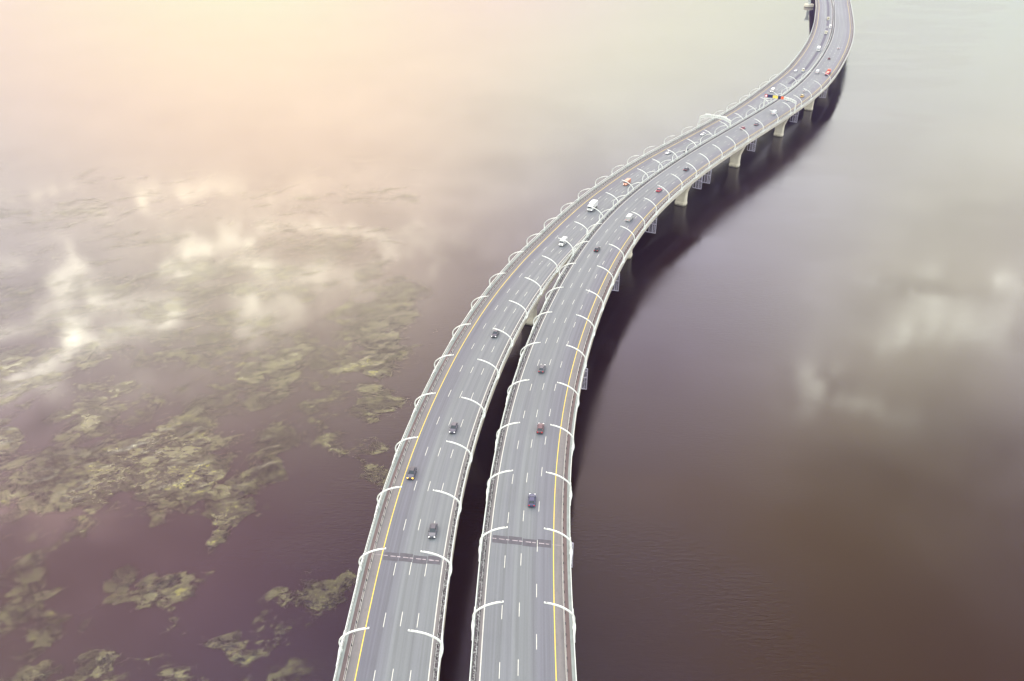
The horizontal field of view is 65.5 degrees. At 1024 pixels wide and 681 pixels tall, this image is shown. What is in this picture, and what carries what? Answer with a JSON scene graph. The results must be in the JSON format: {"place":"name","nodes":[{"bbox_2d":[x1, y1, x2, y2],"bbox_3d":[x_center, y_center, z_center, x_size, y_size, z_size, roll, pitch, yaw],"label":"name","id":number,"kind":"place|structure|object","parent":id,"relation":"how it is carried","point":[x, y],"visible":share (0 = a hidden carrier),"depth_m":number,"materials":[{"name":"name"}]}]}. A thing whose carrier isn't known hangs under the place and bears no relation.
{"place":"outdoors","nodes":[
{"label":"outdoors","id":0,"kind":"place"},
{"bbox_2d":[0,0,1023,680],"bbox_3d":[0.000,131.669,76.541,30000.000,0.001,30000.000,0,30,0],"label":"water","id":1,"kind":"structure","parent":0,"point":[798,444],"depth_m":324.04,"materials":[{"name":"liquid"}]},
{"bbox_2d":[0,271,418,680],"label":"water weed","id":2,"kind":"object","parent":1,"relation":"on","point":[188,461],"visible":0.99,"depth_m":238.14,"materials":[{"name":"green plant"}]},
{"bbox_2d":[525,303,537,325],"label":"bridge pier","id":3,"kind":"structure","parent":1,"relation":"in","point":[532,316],"depth_m":312.52,"materials":[{"name":"concrete"}]},
{"bbox_2d":[333,0,833,680],"bbox_3d":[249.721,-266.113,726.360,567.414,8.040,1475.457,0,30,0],"label":"road bridge","id":4,"kind":"structure","parent":3,"relation":"on","point":[401,586],"depth_m":212.88,"materials":[{"name":"asphalt"}]},
{"bbox_2d":[336,627,369,664],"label":"street lamp","id":5,"kind":"object","parent":4,"relation":"on","point":[347,633],"visible":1,"depth_m":154.80,"materials":[{"name":"white metal"}]},
{"bbox_2d":[356,548,385,580],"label":"street lamp","id":6,"kind":"object","parent":4,"relation":"on","point":[366,553],"visible":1,"depth_m":173.16,"materials":[{"name":"white metal"}]},
{"bbox_2d":[374,486,401,515],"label":"street lamp","id":7,"kind":"object","parent":4,"relation":"on","point":[381,493],"visible":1,"depth_m":190.79,"materials":[{"name":"white metal"}]},
{"bbox_2d":[392,436,417,461],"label":"street lamp","id":8,"kind":"object","parent":4,"relation":"on","point":[396,451],"visible":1,"depth_m":207.76,"materials":[{"name":"white metal"}]},
{"bbox_2d":[407,466,416,478],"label":"passenger car","id":9,"kind":"object","parent":4,"relation":"on","point":[412,471],"visible":1,"depth_m":203.03,"materials":[{"name":"grey paint"}]},
{"bbox_2d":[412,392,435,413],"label":"street lamp","id":10,"kind":"object","parent":4,"relation":"on","point":[419,397],"visible":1,"depth_m":225.66,"materials":[{"name":"white metal"}]},
{"bbox_2d":[408,629,442,666],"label":"street lamp","id":11,"kind":"object","parent":4,"relation":"on","point":[434,637],"visible":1,"depth_m":154.96,"materials":[{"name":"white metal"}]},
{"bbox_2d":[428,523,437,537],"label":"passenger car","id":12,"kind":"object","parent":4,"relation":"on","point":[433,528],"visible":1,"depth_m":185.04,"materials":[{"name":"grey paint"}]},
{"bbox_2d":[420,550,451,583],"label":"street lamp","id":13,"kind":"object","parent":4,"relation":"on","point":[448,561],"visible":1,"depth_m":172.99,"materials":[{"name":"white metal"}]},
{"bbox_2d":[433,354,453,371],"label":"street lamp","id":14,"kind":"object","parent":4,"relation":"on","point":[439,358],"visible":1,"depth_m":243.69,"materials":[{"name":"white metal"}]},
{"bbox_2d":[433,489,461,520],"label":"street lamp","id":15,"kind":"object","parent":4,"relation":"on","point":[460,506],"visible":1,"depth_m":190.01,"materials":[{"name":"white metal"}]},
{"bbox_2d":[449,422,457,432],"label":"passenger car","id":16,"kind":"object","parent":4,"relation":"on","point":[453,427],"visible":1,"depth_m":219.81,"materials":[{"name":"grey paint"}]},
{"bbox_2d":[446,440,472,467],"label":"street lamp","id":17,"kind":"object","parent":4,"relation":"on","point":[470,458],"visible":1,"depth_m":206.35,"materials":[{"name":"white metal"}]},
{"bbox_2d":[449,323,470,342],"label":"street lamp","id":18,"kind":"object","parent":4,"relation":"on","point":[457,327],"visible":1,"depth_m":260.28,"materials":[{"name":"white metal"}]},
{"bbox_2d":[461,397,486,421],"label":"street lamp","id":19,"kind":"object","parent":4,"relation":"on","point":[483,414],"visible":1,"depth_m":223.50,"materials":[{"name":"white metal"}]},
{"bbox_2d":[469,296,487,311],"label":"street lamp","id":20,"kind":"object","parent":4,"relation":"on","point":[475,299],"visible":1,"depth_m":278.34,"materials":[{"name":"white metal"}]},
{"bbox_2d":[477,359,500,382],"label":"street lamp","id":21,"kind":"object","parent":4,"relation":"on","point":[497,378],"visible":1,"depth_m":241.07,"materials":[{"name":"white metal"}]},
{"bbox_2d":[491,329,498,337],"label":"passenger car","id":22,"kind":"object","parent":4,"relation":"on","point":[495,333],"visible":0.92,"depth_m":265.22,"materials":[{"name":"grey paint"}]},
{"bbox_2d":[487,273,505,288],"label":"street lamp","id":23,"kind":"object","parent":4,"relation":"on","point":[492,276],"visible":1,"depth_m":294.59,"materials":[{"name":"white metal"}]},
{"bbox_2d":[493,328,514,350],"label":"street lamp","id":24,"kind":"object","parent":4,"relation":"on","point":[508,336],"visible":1,"depth_m":257.41,"materials":[{"name":"white metal"}]},
{"bbox_2d":[509,300,528,321],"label":"street lamp","id":25,"kind":"object","parent":4,"relation":"on","point":[526,317],"visible":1,"depth_m":274.16,"materials":[{"name":"white metal"}]},
{"bbox_2d":[525,277,543,297],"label":"street lamp","id":26,"kind":"object","parent":4,"relation":"on","point":[538,285],"visible":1,"depth_m":289.86,"materials":[{"name":"white metal"}]},
{"bbox_2d":[542,255,559,273],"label":"street lamp","id":27,"kind":"object","parent":4,"relation":"on","point":[555,264],"visible":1,"depth_m":306.51,"materials":[{"name":"white metal"}]},
{"bbox_2d":[559,236,567,245],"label":"delivery van","id":28,"kind":"object","parent":4,"relation":"on","point":[562,242],"visible":0.91,"depth_m":331.21,"materials":[{"name":"grey paint"}]},
{"bbox_2d":[558,238,575,255],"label":"street lamp","id":29,"kind":"object","parent":4,"relation":"on","point":[570,245],"visible":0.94,"depth_m":321.87,"materials":[{"name":"white metal"}]},
{"bbox_2d":[587,199,597,211],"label":"box truck","id":30,"kind":"object","parent":4,"relation":"on","point":[593,203],"visible":0.91,"depth_m":367.45,"materials":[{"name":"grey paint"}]},
{"bbox_2d":[623,178,630,185],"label":"delivery van","id":31,"kind":"object","parent":4,"relation":"on","point":[628,180],"visible":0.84,"depth_m":399.66,"materials":[{"name":"brown paint"}]},
{"bbox_2d":[699,113,730,127],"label":"sign gantry","id":32,"kind":"object","parent":4,"relation":"on","point":[725,118],"visible":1,"depth_m":488.11,"materials":[{"name":"white metal"}]},
{"bbox_2d":[675,186,690,205],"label":"bridge pier","id":33,"kind":"structure","parent":1,"relation":"in","point":[681,199],"depth_m":425.99,"materials":[{"name":"concrete"}]},
{"bbox_2d":[469,0,853,680],"bbox_3d":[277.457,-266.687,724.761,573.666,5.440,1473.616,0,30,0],"label":"road bridge","id":34,"kind":"structure","parent":33,"relation":"on","point":[523,632],"depth_m":216.48,"materials":[{"name":"asphalt"}]},
{"bbox_2d":[471,601,503,636],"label":"street lamp","id":35,"kind":"object","parent":34,"relation":"on","point":[478,609],"visible":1,"depth_m":159.83,"materials":[{"name":"white metal"}]},
{"bbox_2d":[479,526,507,557],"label":"street lamp","id":36,"kind":"object","parent":34,"relation":"on","point":[480,545],"visible":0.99,"depth_m":178.18,"materials":[{"name":"white metal"}]},
{"bbox_2d":[486,470,512,500],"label":"street lamp","id":37,"kind":"object","parent":34,"relation":"on","point":[490,478],"visible":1,"depth_m":195.21,"materials":[{"name":"white metal"}]},
{"bbox_2d":[495,422,519,447],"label":"street lamp","id":38,"kind":"object","parent":34,"relation":"on","point":[501,428],"visible":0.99,"depth_m":212.49,"materials":[{"name":"white metal"}]},
{"bbox_2d":[505,379,528,404],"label":"street lamp","id":39,"kind":"object","parent":34,"relation":"on","point":[511,385],"visible":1,"depth_m":230.61,"materials":[{"name":"white metal"}]},
{"bbox_2d":[518,342,540,363],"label":"street lamp","id":40,"kind":"object","parent":34,"relation":"on","point":[523,348],"visible":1,"depth_m":249.45,"materials":[{"name":"white metal"}]},
{"bbox_2d":[528,494,535,506],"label":"passenger car","id":41,"kind":"object","parent":34,"relation":"on","point":[531,500],"visible":1,"depth_m":193.78,"materials":[{"name":"blue paint"}]},
{"bbox_2d":[537,423,544,433],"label":"passenger car","id":42,"kind":"object","parent":34,"relation":"on","point":[540,428],"visible":1,"depth_m":219.16,"materials":[{"name":"red paint"}]},
{"bbox_2d":[531,311,551,330],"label":"street lamp","id":43,"kind":"object","parent":34,"relation":"on","point":[537,316],"visible":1,"depth_m":266.81,"materials":[{"name":"white metal"}]},
{"bbox_2d":[538,364,545,372],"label":"passenger car","id":44,"kind":"object","parent":34,"relation":"on","point":[542,367],"visible":1,"depth_m":245.99,"materials":[{"name":"grey paint"}]},
{"bbox_2d":[543,287,562,305],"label":"street lamp","id":45,"kind":"object","parent":34,"relation":"on","point":[548,292],"visible":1,"depth_m":283.00,"materials":[{"name":"white metal"}]},
{"bbox_2d":[544,528,572,564],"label":"street lamp","id":46,"kind":"object","parent":34,"relation":"on","point":[564,535],"visible":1,"depth_m":177.46,"materials":[{"name":"white metal"}]},
{"bbox_2d":[546,471,571,505],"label":"street lamp","id":47,"kind":"object","parent":34,"relation":"on","point":[570,493],"visible":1,"depth_m":194.04,"materials":[{"name":"white metal"}]},
{"bbox_2d":[544,601,575,639],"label":"street lamp","id":48,"kind":"object","parent":34,"relation":"on","point":[566,609],"visible":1,"depth_m":159.43,"materials":[{"name":"white metal"}]},
{"bbox_2d":[550,424,573,454],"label":"street lamp","id":49,"kind":"object","parent":34,"relation":"on","point":[567,432],"visible":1,"depth_m":210.47,"materials":[{"name":"white metal"}]},
{"bbox_2d":[557,382,578,411],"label":"street lamp","id":50,"kind":"object","parent":34,"relation":"on","point":[577,405],"visible":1,"depth_m":228.07,"materials":[{"name":"white metal"}]},
{"bbox_2d":[566,345,586,371],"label":"street lamp","id":51,"kind":"object","parent":34,"relation":"on","point":[585,363],"visible":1,"depth_m":246.06,"materials":[{"name":"white metal"}]},
{"bbox_2d":[581,368,587,389],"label":"access frame","id":52,"kind":"object","parent":34,"relation":"hanging from","point":[584,379],"visible":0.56,"depth_m":252.27,"materials":[{"name":"grey metal"}]},
{"bbox_2d":[576,314,595,338],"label":"street lamp","id":53,"kind":"object","parent":34,"relation":"on","point":[591,323],"visible":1,"depth_m":263.11,"materials":[{"name":"white metal"}]},
{"bbox_2d":[586,290,603,313],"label":"street lamp","id":54,"kind":"object","parent":34,"relation":"on","point":[600,298],"visible":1,"depth_m":278.69,"materials":[{"name":"white metal"}]},
{"bbox_2d":[597,265,614,288],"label":"street lamp","id":55,"kind":"object","parent":34,"relation":"on","point":[611,275],"visible":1,"depth_m":296.00,"materials":[{"name":"white metal"}]},
{"bbox_2d":[613,273,619,290],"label":"access frame","id":56,"kind":"object","parent":34,"relation":"attached to","point":[617,287],"visible":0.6,"depth_m":313.38,"materials":[{"name":"grey metal"}]},
{"bbox_2d":[625,213,632,221],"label":"delivery van","id":57,"kind":"object","parent":34,"relation":"on","point":[629,216],"visible":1,"depth_m":353.74,"materials":[{"name":"grey paint"}]},
{"bbox_2d":[646,217,656,233],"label":"access frame","id":58,"kind":"object","parent":34,"relation":"attached to","point":[652,226],"visible":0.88,"depth_m":364.28,"materials":[{"name":"grey metal"}]},
{"bbox_2d":[693,176,702,188],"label":"access frame","id":59,"kind":"object","parent":34,"relation":"attached to","point":[698,184],"visible":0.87,"depth_m":415.86,"materials":[{"name":"grey metal"}]},
{"bbox_2d":[701,169,711,183],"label":"access frame","id":60,"kind":"object","parent":34,"relation":"attached to","point":[707,177],"visible":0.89,"depth_m":423.89,"materials":[{"name":"grey metal"}]},
{"bbox_2d":[763,94,796,112],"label":"sign gantry","id":61,"kind":"object","parent":34,"relation":"on","point":[768,96],"visible":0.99,"depth_m":519.39,"materials":[{"name":"white metal"}]},
{"bbox_2d":[729,146,745,167],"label":"bridge pier","id":62,"kind":"structure","parent":1,"relation":"in","point":[735,158],"depth_m":482.47,"materials":[{"name":"concrete"}]},
{"bbox_2d":[773,118,788,136],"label":"bridge pier","id":63,"kind":"structure","parent":1,"relation":"in","point":[779,130],"depth_m":539.71,"materials":[{"name":"concrete"}]},
{"bbox_2d":[804,0,813,7],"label":"bridge pier","id":64,"kind":"structure","parent":1,"relation":"in","point":[809,4],"depth_m":1079.70,"materials":[{"name":"concrete"}]},
{"bbox_2d":[804,99,814,110],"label":"bridge pier","id":65,"kind":"structure","parent":1,"relation":"in","point":[809,107],"depth_m":601.10,"materials":[{"name":"concrete"}]}
]}

